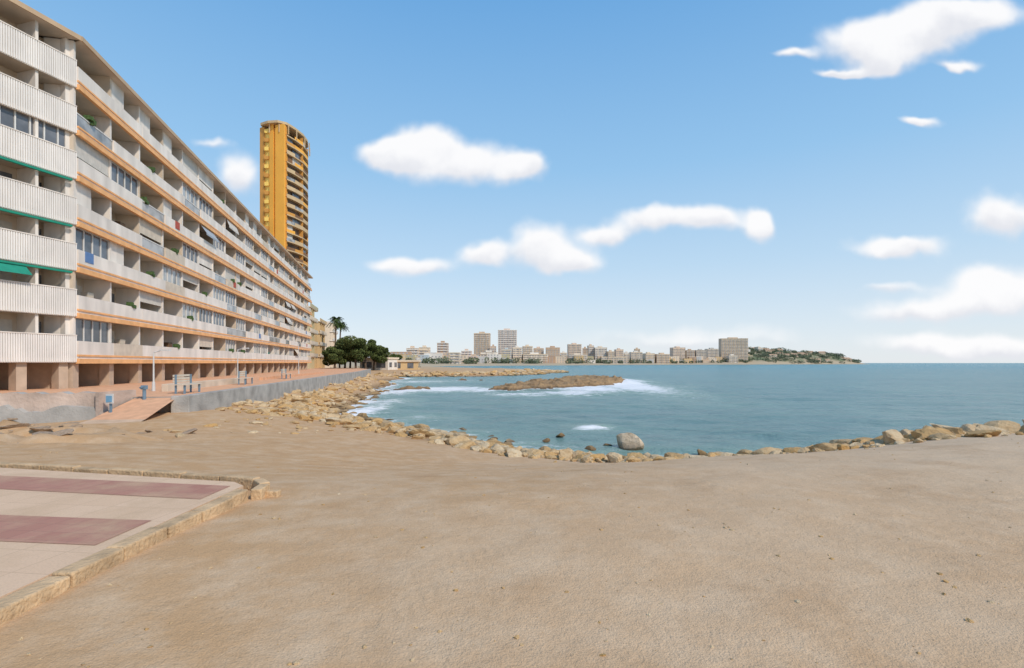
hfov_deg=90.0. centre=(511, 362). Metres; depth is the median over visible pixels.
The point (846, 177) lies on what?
sky
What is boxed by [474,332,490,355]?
apartment block
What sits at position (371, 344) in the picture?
pine tree
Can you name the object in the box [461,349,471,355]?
apartment block
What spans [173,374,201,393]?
park bench
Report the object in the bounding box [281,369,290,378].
park bench
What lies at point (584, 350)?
apartment block
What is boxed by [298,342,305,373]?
street lamp
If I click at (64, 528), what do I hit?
pavement
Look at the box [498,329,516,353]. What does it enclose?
apartment block
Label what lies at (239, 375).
park bench
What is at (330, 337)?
apartment block
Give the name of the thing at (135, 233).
apartment building
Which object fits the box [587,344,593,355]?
apartment block
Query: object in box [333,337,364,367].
pine tree
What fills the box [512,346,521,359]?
apartment block
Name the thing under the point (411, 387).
reef rocks
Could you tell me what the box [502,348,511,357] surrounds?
apartment block
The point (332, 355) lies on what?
pine tree
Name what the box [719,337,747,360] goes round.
apartment block
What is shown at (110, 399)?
information sign
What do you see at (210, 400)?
sea wall
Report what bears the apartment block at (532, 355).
on the distant town
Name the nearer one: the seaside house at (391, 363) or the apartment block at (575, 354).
the seaside house at (391, 363)
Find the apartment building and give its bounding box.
[0,0,312,390]
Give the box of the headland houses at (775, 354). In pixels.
[748,347,851,362]
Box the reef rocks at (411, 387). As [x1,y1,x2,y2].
[393,378,481,389]
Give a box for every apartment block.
[307,303,317,368]
[314,318,326,367]
[325,321,337,367]
[406,346,418,356]
[419,345,430,354]
[437,341,448,352]
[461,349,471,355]
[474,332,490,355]
[480,350,497,355]
[490,345,495,351]
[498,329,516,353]
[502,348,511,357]
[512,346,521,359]
[522,345,532,353]
[522,352,547,362]
[533,347,543,353]
[546,346,559,355]
[560,351,566,360]
[567,343,581,355]
[568,353,586,362]
[582,347,587,355]
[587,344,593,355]
[594,346,606,359]
[606,350,614,360]
[614,348,623,356]
[624,351,629,362]
[629,351,642,362]
[642,352,654,362]
[655,353,669,362]
[670,346,684,359]
[685,349,694,358]
[695,349,706,359]
[705,348,718,357]
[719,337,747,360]
[726,354,737,362]
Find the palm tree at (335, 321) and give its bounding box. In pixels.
[326,316,344,344]
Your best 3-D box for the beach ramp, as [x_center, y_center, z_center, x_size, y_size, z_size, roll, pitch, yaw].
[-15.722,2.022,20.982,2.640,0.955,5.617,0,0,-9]
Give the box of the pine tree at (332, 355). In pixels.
[321,346,346,367]
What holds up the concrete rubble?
on the ground
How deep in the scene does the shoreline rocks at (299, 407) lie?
20.67 m
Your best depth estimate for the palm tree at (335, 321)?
149.43 m
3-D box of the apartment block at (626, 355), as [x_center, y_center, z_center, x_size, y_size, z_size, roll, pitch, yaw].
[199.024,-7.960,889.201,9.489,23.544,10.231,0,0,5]
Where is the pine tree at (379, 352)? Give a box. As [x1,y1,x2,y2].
[370,345,388,369]
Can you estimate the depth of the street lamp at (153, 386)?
27.96 m
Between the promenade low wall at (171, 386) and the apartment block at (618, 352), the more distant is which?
the apartment block at (618, 352)
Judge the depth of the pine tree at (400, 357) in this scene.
173.27 m
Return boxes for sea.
[339,363,1023,456]
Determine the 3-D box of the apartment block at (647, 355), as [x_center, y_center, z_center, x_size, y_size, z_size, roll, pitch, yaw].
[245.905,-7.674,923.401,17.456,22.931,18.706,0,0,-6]
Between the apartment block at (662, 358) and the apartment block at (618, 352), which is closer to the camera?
the apartment block at (618, 352)
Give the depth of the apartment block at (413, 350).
574.98 m
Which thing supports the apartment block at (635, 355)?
on the ground
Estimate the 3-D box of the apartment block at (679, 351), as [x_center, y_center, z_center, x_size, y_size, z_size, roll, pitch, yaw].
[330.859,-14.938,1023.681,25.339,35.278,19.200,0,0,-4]
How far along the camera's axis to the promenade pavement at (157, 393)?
34.86 m
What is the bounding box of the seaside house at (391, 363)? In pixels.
[360,357,398,369]
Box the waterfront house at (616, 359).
[601,357,625,362]
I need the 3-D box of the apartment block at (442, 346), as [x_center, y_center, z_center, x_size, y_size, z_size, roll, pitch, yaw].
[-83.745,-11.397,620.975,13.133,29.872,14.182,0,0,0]
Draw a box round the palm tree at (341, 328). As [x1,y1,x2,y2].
[333,322,349,367]
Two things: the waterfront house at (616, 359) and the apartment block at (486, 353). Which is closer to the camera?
the apartment block at (486, 353)
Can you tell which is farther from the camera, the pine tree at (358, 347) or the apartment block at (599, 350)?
the apartment block at (599, 350)
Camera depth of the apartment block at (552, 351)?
784.95 m
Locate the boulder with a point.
(629, 441)
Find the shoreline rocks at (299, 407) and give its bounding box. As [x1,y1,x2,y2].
[164,368,1023,462]
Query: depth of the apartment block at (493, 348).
745.01 m
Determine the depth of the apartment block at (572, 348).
844.95 m
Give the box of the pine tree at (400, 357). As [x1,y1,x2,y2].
[391,354,402,359]
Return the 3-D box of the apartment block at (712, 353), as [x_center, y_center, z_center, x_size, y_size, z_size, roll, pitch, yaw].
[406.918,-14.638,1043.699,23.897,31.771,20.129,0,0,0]
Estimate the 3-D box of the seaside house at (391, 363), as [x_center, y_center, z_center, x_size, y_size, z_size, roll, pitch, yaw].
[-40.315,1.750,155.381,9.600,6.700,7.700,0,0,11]
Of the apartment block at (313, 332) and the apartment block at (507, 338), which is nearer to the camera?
the apartment block at (313, 332)
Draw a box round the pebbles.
[1,432,1021,667]
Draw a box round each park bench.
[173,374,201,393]
[237,371,253,384]
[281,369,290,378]
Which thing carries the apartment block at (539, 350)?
on the ground
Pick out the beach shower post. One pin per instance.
(143, 387)
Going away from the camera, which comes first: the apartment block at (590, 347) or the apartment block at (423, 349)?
the apartment block at (423, 349)
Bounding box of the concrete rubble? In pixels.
[0,418,196,438]
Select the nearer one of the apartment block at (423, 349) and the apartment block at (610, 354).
the apartment block at (423, 349)
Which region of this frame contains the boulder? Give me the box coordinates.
[616,432,643,450]
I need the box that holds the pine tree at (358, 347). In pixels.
[339,335,367,367]
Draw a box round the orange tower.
[260,120,309,305]
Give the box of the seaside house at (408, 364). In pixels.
[397,360,420,369]
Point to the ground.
(940, 506)
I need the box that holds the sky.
[19,0,1023,362]
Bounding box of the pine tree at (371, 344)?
[355,338,376,368]
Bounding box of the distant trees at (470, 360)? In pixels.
[405,346,861,363]
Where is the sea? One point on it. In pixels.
(661, 410)
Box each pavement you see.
[0,368,366,412]
[0,462,280,624]
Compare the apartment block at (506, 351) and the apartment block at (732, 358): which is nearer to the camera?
the apartment block at (506, 351)
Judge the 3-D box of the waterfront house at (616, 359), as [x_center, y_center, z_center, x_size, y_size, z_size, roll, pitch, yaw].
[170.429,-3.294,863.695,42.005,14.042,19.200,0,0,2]
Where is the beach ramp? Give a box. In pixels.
[78,398,172,423]
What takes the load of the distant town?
on the ground
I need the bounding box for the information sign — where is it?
[106,394,113,412]
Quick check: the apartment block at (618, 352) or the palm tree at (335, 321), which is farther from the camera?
the apartment block at (618, 352)
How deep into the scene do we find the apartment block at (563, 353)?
784.96 m
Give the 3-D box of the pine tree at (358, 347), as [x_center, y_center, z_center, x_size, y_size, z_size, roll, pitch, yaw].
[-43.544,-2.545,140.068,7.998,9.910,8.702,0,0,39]
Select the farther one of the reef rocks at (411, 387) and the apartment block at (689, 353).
the apartment block at (689, 353)
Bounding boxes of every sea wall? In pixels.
[0,390,135,423]
[171,369,370,412]
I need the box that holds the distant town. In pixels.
[390,349,752,362]
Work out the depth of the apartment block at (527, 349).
784.91 m
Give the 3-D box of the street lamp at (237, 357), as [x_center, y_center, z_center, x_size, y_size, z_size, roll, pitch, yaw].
[-22.093,0.160,42.000,0.987,2.780,0.200,0,0,0]
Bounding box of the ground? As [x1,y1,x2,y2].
[0,350,1023,667]
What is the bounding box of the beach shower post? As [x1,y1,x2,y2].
[139,385,147,399]
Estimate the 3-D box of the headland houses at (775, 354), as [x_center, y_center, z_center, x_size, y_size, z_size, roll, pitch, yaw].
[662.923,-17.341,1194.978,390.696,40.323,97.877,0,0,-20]
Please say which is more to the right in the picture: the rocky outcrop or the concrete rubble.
the rocky outcrop
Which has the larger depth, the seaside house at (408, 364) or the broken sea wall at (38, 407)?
the seaside house at (408, 364)
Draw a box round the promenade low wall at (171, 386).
[162,372,323,391]
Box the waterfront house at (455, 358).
[449,352,460,363]
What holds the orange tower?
on the ground
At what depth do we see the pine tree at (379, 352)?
148.73 m
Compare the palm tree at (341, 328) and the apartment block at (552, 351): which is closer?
the palm tree at (341, 328)
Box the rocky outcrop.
[488,375,624,390]
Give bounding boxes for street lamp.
[152,349,170,390]
[237,348,248,377]
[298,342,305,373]
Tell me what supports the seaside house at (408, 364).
on the ground
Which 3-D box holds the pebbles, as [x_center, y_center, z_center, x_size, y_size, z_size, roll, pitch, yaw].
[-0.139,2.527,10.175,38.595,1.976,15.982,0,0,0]
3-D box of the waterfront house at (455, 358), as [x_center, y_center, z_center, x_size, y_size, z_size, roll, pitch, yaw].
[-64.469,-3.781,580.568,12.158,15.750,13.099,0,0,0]

